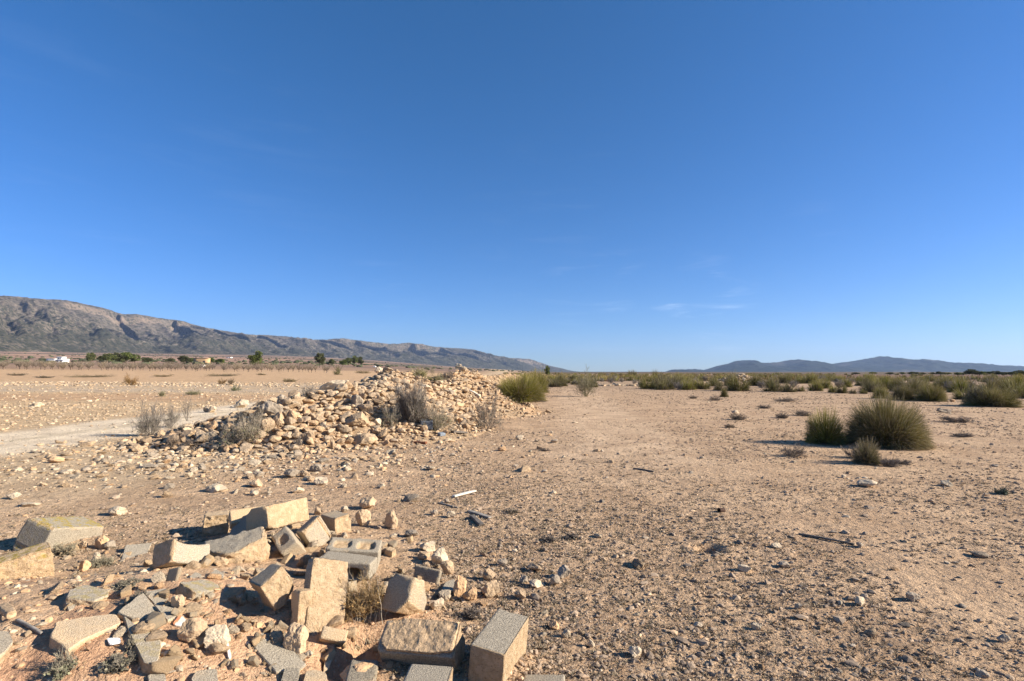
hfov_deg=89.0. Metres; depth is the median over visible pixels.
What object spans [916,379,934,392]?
grass tussock
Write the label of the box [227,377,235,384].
dry shrub
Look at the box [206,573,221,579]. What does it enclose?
stone
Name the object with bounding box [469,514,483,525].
board
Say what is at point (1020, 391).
grass tussock
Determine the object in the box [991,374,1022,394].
grass tussock
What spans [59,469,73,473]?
stone
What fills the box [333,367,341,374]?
dry shrub
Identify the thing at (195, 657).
concrete fragment
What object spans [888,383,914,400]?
grass tussock
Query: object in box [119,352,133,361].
pine tree
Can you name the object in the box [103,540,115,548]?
stone
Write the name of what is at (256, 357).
pine tree
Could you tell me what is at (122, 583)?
cushion plant
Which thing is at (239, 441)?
rock
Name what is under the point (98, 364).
almond tree
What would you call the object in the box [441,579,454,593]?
concrete slab
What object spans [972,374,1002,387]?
grass tussock
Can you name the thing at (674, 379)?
grass tussock
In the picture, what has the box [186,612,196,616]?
concrete fragment
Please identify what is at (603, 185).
sky
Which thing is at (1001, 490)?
cushion plant
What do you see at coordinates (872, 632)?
stone
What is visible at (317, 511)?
stone
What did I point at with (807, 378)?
grass tussock
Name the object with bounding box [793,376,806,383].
grass tussock
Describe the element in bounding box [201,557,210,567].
concrete fragment
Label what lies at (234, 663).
concrete fragment
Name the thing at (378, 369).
rock
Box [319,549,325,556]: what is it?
concrete fragment
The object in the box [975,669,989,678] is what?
stone
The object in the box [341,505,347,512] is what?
stone
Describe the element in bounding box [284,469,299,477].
stone
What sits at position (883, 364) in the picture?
hills
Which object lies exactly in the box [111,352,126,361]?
pine tree
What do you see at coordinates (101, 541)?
stone
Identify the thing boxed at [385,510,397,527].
stone
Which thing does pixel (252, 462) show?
stone
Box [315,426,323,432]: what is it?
rock
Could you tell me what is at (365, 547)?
concrete block
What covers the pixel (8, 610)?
stone
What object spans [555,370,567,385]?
grass tussock
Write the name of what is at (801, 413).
cushion plant
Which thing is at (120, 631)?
stone
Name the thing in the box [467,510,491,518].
board
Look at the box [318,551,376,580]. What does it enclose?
concrete block
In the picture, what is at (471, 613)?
cushion plant
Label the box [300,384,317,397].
dry shrub
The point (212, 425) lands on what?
rock
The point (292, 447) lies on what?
rock
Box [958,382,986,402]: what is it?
dry shrub
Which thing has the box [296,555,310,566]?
stone
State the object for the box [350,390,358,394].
rock
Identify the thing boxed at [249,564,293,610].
concrete block
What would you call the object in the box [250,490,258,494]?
stone
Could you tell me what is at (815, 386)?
grass tussock
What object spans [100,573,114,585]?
concrete fragment
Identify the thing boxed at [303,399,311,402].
rock
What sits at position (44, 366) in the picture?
almond tree
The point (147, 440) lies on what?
rock
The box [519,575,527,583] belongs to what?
stone
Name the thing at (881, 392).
grass tussock
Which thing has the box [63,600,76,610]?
concrete slab
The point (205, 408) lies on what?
rock
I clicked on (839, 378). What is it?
grass tussock
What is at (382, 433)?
rock
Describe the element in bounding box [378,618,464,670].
concrete block
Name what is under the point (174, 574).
concrete fragment
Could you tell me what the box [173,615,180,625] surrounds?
clay shard
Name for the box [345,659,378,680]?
concrete slab
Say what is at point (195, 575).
concrete chip
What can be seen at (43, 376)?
weed strip
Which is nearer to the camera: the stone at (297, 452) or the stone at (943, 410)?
the stone at (297, 452)
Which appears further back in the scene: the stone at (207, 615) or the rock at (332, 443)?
the rock at (332, 443)
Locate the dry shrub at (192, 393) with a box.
[185,389,200,394]
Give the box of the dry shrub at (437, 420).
[423,398,458,430]
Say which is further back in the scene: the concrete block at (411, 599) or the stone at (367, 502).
the stone at (367, 502)
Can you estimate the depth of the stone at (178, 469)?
8.44 m
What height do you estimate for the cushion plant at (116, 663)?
0.110 m
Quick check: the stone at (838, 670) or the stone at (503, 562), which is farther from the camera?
the stone at (503, 562)
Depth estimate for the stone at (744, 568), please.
4.31 m
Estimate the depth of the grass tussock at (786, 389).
41.95 m
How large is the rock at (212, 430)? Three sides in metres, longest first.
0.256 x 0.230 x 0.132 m
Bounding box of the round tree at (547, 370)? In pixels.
[544,365,549,374]
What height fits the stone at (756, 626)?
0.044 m
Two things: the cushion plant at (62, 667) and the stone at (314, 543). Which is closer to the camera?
the cushion plant at (62, 667)
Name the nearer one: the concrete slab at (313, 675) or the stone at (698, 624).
the concrete slab at (313, 675)
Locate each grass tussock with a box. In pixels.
[497,371,547,402]
[527,368,549,392]
[548,379,563,386]
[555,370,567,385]
[567,373,578,380]
[627,369,636,375]
[638,376,654,388]
[649,374,658,381]
[650,368,663,376]
[653,374,672,387]
[653,382,668,389]
[655,377,674,388]
[671,374,681,387]
[679,380,696,389]
[695,379,712,388]
[710,377,723,385]
[712,383,725,389]
[719,386,728,396]
[725,371,751,390]
[747,374,765,385]
[761,377,782,391]
[776,371,792,383]
[781,381,797,391]
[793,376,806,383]
[796,385,805,391]
[802,371,819,383]
[803,402,849,445]
[807,379,823,390]
[816,377,832,388]
[827,386,835,392]
[832,375,843,380]
[835,384,848,392]
[839,378,853,386]
[842,389,936,450]
[848,388,857,393]
[851,435,883,464]
[853,370,877,385]
[857,377,886,391]
[859,389,867,393]
[871,384,888,398]
[872,378,886,387]
[873,374,894,388]
[887,373,910,390]
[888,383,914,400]
[897,374,928,394]
[912,380,949,401]
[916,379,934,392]
[924,374,936,381]
[933,375,953,388]
[934,372,960,389]
[946,376,975,392]
[949,388,971,398]
[950,377,976,388]
[959,384,1023,407]
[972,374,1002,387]
[976,380,999,391]
[981,375,996,381]
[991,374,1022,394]
[996,375,1010,385]
[1003,373,1023,388]
[1005,382,1023,398]
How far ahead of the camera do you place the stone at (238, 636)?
2.89 m
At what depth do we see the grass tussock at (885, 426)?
11.43 m
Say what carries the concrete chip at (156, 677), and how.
on the ground
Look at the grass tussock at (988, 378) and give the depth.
80.09 m
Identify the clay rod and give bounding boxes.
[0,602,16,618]
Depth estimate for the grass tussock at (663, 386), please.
47.17 m
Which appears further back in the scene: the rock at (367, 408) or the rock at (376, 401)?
the rock at (376, 401)
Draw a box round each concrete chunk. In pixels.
[0,542,54,579]
[202,510,229,536]
[205,526,270,563]
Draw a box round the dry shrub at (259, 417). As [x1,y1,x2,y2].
[248,401,270,433]
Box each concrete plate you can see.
[229,515,246,534]
[413,565,441,584]
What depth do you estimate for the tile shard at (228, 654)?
2.75 m
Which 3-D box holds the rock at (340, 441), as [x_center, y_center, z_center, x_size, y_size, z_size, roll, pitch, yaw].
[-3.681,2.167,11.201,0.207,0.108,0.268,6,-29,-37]
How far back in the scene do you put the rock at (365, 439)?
11.38 m
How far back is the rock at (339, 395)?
13.08 m
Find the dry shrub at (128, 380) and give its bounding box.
[120,374,139,384]
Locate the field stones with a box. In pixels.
[0,373,761,431]
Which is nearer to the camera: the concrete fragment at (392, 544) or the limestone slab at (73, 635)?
the limestone slab at (73, 635)
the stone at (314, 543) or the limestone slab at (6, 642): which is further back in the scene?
the stone at (314, 543)
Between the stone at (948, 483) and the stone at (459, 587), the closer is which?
the stone at (459, 587)
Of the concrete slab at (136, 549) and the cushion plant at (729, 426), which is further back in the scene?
the cushion plant at (729, 426)
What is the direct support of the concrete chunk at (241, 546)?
on the ground
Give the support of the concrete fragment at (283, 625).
on the ground
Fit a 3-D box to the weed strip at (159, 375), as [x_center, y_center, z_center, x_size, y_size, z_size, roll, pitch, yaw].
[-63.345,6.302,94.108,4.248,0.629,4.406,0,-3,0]
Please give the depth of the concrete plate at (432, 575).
3.99 m
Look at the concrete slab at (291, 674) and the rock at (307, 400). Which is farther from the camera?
the rock at (307, 400)
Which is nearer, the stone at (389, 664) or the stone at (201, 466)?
the stone at (389, 664)
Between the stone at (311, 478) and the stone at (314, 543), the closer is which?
the stone at (314, 543)
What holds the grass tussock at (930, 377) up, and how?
on the ground
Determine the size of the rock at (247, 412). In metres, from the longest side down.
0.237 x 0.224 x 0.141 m
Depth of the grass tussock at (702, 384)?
48.44 m
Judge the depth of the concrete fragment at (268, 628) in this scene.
2.98 m
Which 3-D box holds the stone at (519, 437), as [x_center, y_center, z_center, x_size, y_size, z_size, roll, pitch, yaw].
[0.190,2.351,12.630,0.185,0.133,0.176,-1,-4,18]
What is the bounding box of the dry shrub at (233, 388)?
[230,384,241,390]
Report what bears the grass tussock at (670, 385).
on the ground
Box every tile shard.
[107,638,120,644]
[174,617,185,627]
[227,643,230,659]
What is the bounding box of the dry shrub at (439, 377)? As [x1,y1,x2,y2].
[427,373,447,380]
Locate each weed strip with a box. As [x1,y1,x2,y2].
[7,372,30,375]
[32,375,55,377]
[60,374,117,376]
[153,374,174,376]
[204,373,237,375]
[283,378,297,381]
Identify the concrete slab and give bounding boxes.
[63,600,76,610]
[65,585,108,605]
[117,593,155,621]
[121,543,150,558]
[123,616,160,672]
[144,589,170,605]
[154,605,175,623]
[175,579,220,600]
[223,587,242,602]
[252,629,305,674]
[281,667,299,680]
[304,557,347,634]
[304,670,326,680]
[319,626,347,646]
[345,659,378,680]
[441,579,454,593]
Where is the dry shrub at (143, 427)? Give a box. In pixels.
[126,396,173,435]
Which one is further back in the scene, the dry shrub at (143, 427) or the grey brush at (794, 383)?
the grey brush at (794, 383)
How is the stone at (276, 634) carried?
on the ground
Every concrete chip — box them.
[147,674,165,680]
[189,572,201,577]
[212,570,223,577]
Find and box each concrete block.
[13,516,103,550]
[152,538,209,568]
[246,497,308,530]
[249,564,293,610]
[271,526,305,556]
[296,516,330,546]
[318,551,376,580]
[321,510,350,533]
[325,537,381,569]
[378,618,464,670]
[381,573,426,614]
[403,664,452,680]
[468,609,528,680]
[522,674,564,680]
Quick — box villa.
[46,357,68,361]
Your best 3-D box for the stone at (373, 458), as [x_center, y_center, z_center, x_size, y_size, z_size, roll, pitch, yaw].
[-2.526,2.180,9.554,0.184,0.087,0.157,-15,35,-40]
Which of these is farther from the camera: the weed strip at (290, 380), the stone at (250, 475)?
the weed strip at (290, 380)
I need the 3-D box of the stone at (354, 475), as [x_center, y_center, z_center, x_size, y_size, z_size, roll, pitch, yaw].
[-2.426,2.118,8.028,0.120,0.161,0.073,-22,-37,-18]
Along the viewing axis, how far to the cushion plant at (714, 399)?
29.88 m
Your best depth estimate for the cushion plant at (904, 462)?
9.34 m
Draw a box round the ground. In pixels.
[0,352,1023,680]
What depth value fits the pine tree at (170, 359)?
387.48 m
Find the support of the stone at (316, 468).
on the ground
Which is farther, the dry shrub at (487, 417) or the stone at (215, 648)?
the dry shrub at (487, 417)
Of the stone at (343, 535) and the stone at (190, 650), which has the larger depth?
the stone at (343, 535)
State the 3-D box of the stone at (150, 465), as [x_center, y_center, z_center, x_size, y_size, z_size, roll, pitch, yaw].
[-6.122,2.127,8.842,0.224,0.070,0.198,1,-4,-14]
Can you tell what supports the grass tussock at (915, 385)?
on the ground
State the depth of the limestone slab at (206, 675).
2.57 m
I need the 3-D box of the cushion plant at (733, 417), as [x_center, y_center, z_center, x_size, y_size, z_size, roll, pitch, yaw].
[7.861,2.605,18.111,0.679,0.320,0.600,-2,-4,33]
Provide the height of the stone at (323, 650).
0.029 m
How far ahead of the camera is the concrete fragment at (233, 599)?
3.23 m
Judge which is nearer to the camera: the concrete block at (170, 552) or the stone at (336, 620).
the stone at (336, 620)
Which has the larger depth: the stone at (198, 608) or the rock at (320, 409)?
the rock at (320, 409)
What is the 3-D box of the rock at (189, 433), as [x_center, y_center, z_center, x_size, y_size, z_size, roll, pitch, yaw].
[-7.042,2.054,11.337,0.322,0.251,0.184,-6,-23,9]
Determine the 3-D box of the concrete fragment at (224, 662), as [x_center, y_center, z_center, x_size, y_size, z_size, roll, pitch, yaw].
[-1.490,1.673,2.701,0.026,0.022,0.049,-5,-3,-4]
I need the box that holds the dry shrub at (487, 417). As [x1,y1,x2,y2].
[469,381,504,430]
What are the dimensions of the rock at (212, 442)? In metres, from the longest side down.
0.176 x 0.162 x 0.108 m
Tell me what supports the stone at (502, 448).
on the ground
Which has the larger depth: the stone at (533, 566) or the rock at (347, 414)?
the rock at (347, 414)
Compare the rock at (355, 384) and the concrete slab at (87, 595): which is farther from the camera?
the rock at (355, 384)
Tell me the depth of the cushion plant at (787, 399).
28.85 m
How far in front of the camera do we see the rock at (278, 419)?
11.21 m
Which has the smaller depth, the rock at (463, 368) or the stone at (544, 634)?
the stone at (544, 634)
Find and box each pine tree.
[85,352,96,360]
[98,353,116,362]
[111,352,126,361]
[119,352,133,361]
[130,354,140,362]
[141,357,152,361]
[165,358,174,361]
[177,355,191,362]
[248,350,262,367]
[314,353,325,367]
[339,359,347,364]
[351,356,357,364]
[357,357,363,364]
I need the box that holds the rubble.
[95,367,551,456]
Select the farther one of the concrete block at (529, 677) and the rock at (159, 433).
the rock at (159, 433)
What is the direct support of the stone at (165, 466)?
on the ground
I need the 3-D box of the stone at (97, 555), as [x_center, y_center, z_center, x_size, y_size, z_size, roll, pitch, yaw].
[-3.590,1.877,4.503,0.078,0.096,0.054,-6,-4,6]
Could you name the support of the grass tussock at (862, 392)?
on the ground
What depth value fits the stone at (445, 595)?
3.73 m
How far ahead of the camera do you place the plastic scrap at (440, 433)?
12.65 m
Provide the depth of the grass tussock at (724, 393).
33.97 m
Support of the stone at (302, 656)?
on the ground
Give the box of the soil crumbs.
[0,385,1023,680]
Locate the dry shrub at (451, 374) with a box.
[441,370,454,378]
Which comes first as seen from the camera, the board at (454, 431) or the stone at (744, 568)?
the stone at (744, 568)
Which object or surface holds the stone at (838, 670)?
on the ground
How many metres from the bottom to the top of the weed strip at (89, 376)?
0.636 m
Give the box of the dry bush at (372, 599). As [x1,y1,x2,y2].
[337,559,411,627]
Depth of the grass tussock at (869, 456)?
9.30 m
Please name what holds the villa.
on the ground
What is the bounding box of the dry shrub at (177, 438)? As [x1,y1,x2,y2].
[165,428,181,447]
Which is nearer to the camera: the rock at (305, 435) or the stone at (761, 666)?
the stone at (761, 666)
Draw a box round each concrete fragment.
[64,602,72,610]
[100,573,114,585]
[120,584,131,597]
[124,597,130,604]
[143,559,151,566]
[144,611,166,630]
[146,655,181,674]
[157,588,169,598]
[166,567,181,580]
[166,644,183,660]
[171,607,181,615]
[176,606,185,616]
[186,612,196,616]
[191,625,208,648]
[191,654,198,660]
[199,554,214,566]
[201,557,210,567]
[220,658,228,666]
[223,591,236,602]
[230,658,238,668]
[231,566,240,574]
[240,574,249,580]
[240,616,250,622]
[243,558,253,562]
[247,655,259,666]
[250,635,260,645]
[253,568,261,575]
[254,632,262,640]
[262,624,272,632]
[268,639,281,646]
[268,663,276,671]
[278,620,288,630]
[280,553,295,563]
[290,523,300,528]
[305,547,317,552]
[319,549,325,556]
[320,648,335,665]
[347,581,356,590]
[387,540,397,547]
[406,535,413,541]
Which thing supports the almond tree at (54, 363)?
on the ground
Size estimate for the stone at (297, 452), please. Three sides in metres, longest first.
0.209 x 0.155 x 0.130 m
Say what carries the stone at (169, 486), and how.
on the ground
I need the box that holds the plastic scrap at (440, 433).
[437,432,445,435]
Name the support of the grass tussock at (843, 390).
on the ground
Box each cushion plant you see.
[40,644,78,680]
[51,540,82,556]
[88,554,116,567]
[96,646,138,674]
[111,575,144,592]
[125,635,136,651]
[134,584,150,596]
[458,604,480,619]
[505,507,518,513]
[542,534,556,542]
[562,532,578,540]
[710,396,722,400]
[725,424,738,427]
[729,413,749,419]
[756,404,771,408]
[773,397,801,401]
[775,412,788,417]
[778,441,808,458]
[789,409,811,415]
[840,442,864,457]
[880,455,900,466]
[887,457,916,465]
[938,415,973,422]
[947,432,974,436]
[992,487,1012,494]
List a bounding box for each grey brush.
[673,381,682,389]
[756,380,765,387]
[789,381,799,387]
[829,377,845,387]
[943,374,957,389]
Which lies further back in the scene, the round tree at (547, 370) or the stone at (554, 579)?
the round tree at (547, 370)
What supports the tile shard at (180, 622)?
on the ground
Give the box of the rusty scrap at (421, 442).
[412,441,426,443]
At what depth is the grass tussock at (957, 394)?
31.34 m
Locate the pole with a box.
[798,533,854,544]
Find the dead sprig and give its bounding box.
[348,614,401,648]
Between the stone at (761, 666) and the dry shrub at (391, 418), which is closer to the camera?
the stone at (761, 666)
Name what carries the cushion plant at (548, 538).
on the ground
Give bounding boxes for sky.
[0,0,1023,371]
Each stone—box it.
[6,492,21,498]
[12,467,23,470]
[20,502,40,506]
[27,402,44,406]
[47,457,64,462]
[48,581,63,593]
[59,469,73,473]
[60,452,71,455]
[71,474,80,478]
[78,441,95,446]
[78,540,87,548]
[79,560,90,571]
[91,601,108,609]
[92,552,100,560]
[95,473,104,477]
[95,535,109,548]
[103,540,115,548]
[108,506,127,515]
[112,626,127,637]
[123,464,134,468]
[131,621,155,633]
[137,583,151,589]
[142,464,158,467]
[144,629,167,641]
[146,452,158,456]
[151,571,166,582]
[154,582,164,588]
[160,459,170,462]
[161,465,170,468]
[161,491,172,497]
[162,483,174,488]
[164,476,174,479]
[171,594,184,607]
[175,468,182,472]
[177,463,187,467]
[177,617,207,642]
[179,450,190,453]
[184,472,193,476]
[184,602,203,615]
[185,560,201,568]
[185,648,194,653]
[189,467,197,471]
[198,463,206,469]
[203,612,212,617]
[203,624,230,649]
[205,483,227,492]
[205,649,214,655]
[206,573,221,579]
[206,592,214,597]
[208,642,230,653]
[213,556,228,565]
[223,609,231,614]
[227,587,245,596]
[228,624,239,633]
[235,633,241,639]
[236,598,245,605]
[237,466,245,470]
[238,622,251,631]
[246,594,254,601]
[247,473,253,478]
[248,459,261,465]
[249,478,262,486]
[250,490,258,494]
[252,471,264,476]
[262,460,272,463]
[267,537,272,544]
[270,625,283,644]
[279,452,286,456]
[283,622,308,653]
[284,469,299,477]
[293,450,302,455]
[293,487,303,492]
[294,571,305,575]
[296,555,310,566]
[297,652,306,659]
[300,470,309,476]
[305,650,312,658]
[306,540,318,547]
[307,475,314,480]
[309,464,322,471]
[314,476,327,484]
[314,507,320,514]
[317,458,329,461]
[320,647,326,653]
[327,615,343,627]
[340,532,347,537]
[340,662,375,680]
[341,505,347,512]
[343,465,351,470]
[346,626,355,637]
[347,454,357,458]
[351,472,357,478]
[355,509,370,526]
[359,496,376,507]
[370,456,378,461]
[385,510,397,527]
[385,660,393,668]
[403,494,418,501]
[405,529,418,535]
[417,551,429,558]
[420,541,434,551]
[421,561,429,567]
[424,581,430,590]
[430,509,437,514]
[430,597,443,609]
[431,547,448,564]
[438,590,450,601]
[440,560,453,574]
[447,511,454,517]
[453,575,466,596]
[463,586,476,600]
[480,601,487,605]
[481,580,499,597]
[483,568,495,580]
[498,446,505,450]
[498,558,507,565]
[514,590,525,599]
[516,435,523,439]
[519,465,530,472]
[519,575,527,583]
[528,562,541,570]
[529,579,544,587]
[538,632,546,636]
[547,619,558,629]
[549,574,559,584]
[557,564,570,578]
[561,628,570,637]
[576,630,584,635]
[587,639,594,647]
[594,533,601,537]
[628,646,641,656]
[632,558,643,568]
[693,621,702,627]
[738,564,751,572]
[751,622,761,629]
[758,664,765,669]
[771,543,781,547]
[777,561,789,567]
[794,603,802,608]
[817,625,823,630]
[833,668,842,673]
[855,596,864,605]
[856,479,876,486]
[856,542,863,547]
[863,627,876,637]
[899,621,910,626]
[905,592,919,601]
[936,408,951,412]
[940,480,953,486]
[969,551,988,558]
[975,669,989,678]
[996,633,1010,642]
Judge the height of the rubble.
1.853 m
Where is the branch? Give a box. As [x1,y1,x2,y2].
[16,618,42,634]
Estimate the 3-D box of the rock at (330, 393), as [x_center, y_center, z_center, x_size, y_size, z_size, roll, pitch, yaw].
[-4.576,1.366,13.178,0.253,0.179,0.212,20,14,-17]
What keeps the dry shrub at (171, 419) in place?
on the ground
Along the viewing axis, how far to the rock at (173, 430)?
12.03 m
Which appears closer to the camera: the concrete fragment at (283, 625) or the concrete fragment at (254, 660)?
the concrete fragment at (254, 660)
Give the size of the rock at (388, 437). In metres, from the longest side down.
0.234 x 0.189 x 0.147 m
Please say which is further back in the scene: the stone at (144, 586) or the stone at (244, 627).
the stone at (144, 586)
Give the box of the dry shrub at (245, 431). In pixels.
[212,402,273,447]
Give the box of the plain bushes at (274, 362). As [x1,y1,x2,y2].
[0,353,528,372]
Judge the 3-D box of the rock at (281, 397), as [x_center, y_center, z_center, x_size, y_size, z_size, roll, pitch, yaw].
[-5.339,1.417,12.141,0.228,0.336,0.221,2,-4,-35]
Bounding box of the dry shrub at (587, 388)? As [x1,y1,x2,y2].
[574,364,598,396]
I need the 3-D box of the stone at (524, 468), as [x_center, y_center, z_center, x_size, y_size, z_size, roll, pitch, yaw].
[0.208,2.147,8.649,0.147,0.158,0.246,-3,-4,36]
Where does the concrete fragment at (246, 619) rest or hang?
on the ground
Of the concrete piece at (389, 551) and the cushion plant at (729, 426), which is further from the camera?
the cushion plant at (729, 426)
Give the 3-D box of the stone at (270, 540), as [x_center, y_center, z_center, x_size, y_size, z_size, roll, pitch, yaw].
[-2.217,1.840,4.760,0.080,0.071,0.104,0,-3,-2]
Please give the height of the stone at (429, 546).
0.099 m
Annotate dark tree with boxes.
[964,369,978,375]
[990,371,1001,374]
[1013,370,1023,374]
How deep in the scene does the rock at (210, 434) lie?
11.04 m
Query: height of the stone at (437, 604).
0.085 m
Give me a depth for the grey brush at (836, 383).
52.13 m
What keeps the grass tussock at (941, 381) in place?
on the ground
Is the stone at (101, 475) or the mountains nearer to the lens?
the stone at (101, 475)
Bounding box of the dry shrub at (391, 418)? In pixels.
[381,394,401,426]
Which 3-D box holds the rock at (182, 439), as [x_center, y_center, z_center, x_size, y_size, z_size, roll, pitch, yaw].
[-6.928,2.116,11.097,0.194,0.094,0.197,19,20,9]
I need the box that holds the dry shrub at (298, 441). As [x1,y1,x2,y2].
[292,431,302,445]
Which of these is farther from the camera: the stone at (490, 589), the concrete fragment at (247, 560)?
the concrete fragment at (247, 560)
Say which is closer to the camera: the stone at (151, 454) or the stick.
the stick
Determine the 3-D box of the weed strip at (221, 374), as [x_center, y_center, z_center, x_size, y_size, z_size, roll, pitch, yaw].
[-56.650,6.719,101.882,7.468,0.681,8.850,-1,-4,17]
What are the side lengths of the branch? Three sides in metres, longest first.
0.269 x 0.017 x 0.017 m
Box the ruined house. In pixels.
[194,358,210,362]
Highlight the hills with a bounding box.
[666,356,1023,371]
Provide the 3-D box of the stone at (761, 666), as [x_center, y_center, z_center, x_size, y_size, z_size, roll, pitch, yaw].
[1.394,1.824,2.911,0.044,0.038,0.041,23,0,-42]
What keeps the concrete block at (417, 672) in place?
on the ground
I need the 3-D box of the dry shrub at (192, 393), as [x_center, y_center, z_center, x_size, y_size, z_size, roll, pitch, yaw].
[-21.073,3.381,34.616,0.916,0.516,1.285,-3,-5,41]
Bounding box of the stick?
[633,468,653,471]
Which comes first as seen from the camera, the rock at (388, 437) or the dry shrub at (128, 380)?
the rock at (388, 437)
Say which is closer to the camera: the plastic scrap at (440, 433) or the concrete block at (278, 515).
the concrete block at (278, 515)
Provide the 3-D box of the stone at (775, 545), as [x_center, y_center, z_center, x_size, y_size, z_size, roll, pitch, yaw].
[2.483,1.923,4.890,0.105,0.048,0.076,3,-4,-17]
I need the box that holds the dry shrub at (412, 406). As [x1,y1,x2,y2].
[388,372,439,422]
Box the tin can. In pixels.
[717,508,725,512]
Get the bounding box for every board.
[451,430,467,433]
[452,490,475,496]
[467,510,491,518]
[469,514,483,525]
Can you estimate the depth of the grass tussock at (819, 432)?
11.90 m
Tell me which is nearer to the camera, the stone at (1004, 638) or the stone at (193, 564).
the stone at (1004, 638)
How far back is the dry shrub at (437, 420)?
12.97 m
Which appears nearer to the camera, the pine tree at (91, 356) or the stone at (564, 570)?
the stone at (564, 570)
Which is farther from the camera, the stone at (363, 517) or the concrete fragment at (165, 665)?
the stone at (363, 517)
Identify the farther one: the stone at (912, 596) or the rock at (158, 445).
the rock at (158, 445)
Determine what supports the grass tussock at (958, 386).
on the ground
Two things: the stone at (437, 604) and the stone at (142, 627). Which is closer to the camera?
the stone at (142, 627)
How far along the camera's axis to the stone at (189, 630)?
2.76 m
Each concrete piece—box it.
[228,505,264,528]
[289,588,313,624]
[384,547,395,556]
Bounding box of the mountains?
[0,295,577,371]
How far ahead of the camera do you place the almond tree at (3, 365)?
156.10 m
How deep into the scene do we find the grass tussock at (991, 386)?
35.34 m
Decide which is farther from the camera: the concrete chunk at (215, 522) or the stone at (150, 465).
the stone at (150, 465)
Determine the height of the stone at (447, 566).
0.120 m
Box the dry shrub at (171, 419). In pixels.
[162,396,182,428]
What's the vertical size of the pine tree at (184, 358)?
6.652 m
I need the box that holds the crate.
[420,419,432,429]
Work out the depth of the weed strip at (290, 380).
68.31 m
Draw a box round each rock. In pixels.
[121,440,132,445]
[131,444,142,451]
[142,439,153,442]
[155,443,164,447]
[156,430,164,437]
[169,428,178,433]
[177,446,189,450]
[180,430,195,437]
[180,436,190,441]
[181,423,191,428]
[194,435,207,441]
[195,430,205,438]
[200,432,218,440]
[203,406,209,411]
[205,421,215,428]
[208,428,218,435]
[208,440,216,445]
[209,406,216,412]
[223,445,230,451]
[226,415,236,421]
[228,444,237,448]
[234,399,248,407]
[237,438,243,445]
[240,442,252,451]
[241,409,253,415]
[252,430,266,438]
[257,400,283,414]
[261,419,274,431]
[269,435,281,441]
[270,397,277,401]
[273,411,284,426]
[275,431,284,437]
[277,394,285,404]
[282,397,291,405]
[282,425,295,430]
[282,433,291,438]
[285,417,296,424]
[286,403,296,407]
[288,389,299,396]
[288,410,298,418]
[289,444,298,450]
[291,398,302,403]
[292,401,300,406]
[292,432,302,438]
[293,427,301,432]
[302,407,310,414]
[302,431,314,440]
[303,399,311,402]
[306,436,313,444]
[307,420,318,424]
[308,405,315,412]
[310,413,324,422]
[311,394,318,399]
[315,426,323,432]
[315,444,326,448]
[316,408,324,411]
[319,380,348,389]
[319,400,327,404]
[319,422,327,429]
[325,405,333,410]
[326,390,334,396]
[327,415,334,421]
[327,428,334,433]
[330,436,334,449]
[333,392,344,398]
[334,401,343,406]
[336,438,345,443]
[337,385,347,391]
[337,424,351,432]
[339,411,350,419]
[343,411,369,425]
[344,437,353,443]
[345,381,352,389]
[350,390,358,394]
[351,382,357,388]
[351,394,362,407]
[353,433,377,444]
[358,404,372,412]
[368,392,375,396]
[371,398,382,403]
[374,366,382,372]
[374,418,381,425]
[377,430,386,437]
[378,381,389,386]
[383,434,392,440]
[420,425,427,430]
[445,390,454,394]
[458,366,466,371]
[462,424,470,428]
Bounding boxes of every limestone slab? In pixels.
[0,631,12,663]
[49,614,120,656]
[191,669,217,680]
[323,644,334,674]
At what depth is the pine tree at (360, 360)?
561.66 m
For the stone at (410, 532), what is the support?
on the ground
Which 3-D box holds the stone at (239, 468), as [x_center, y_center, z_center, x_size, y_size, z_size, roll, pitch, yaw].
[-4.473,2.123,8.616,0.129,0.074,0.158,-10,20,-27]
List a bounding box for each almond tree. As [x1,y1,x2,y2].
[0,361,8,369]
[38,361,50,368]
[48,361,57,369]
[96,360,107,369]
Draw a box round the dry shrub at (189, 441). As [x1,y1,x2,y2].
[184,437,199,446]
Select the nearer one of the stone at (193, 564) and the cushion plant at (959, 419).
the stone at (193, 564)
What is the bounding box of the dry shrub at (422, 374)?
[411,364,431,378]
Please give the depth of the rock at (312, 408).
12.08 m
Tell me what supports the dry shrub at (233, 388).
on the ground
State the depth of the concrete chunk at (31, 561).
3.98 m
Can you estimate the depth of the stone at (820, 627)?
3.33 m
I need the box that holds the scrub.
[503,372,1023,381]
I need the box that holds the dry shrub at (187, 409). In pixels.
[179,393,194,420]

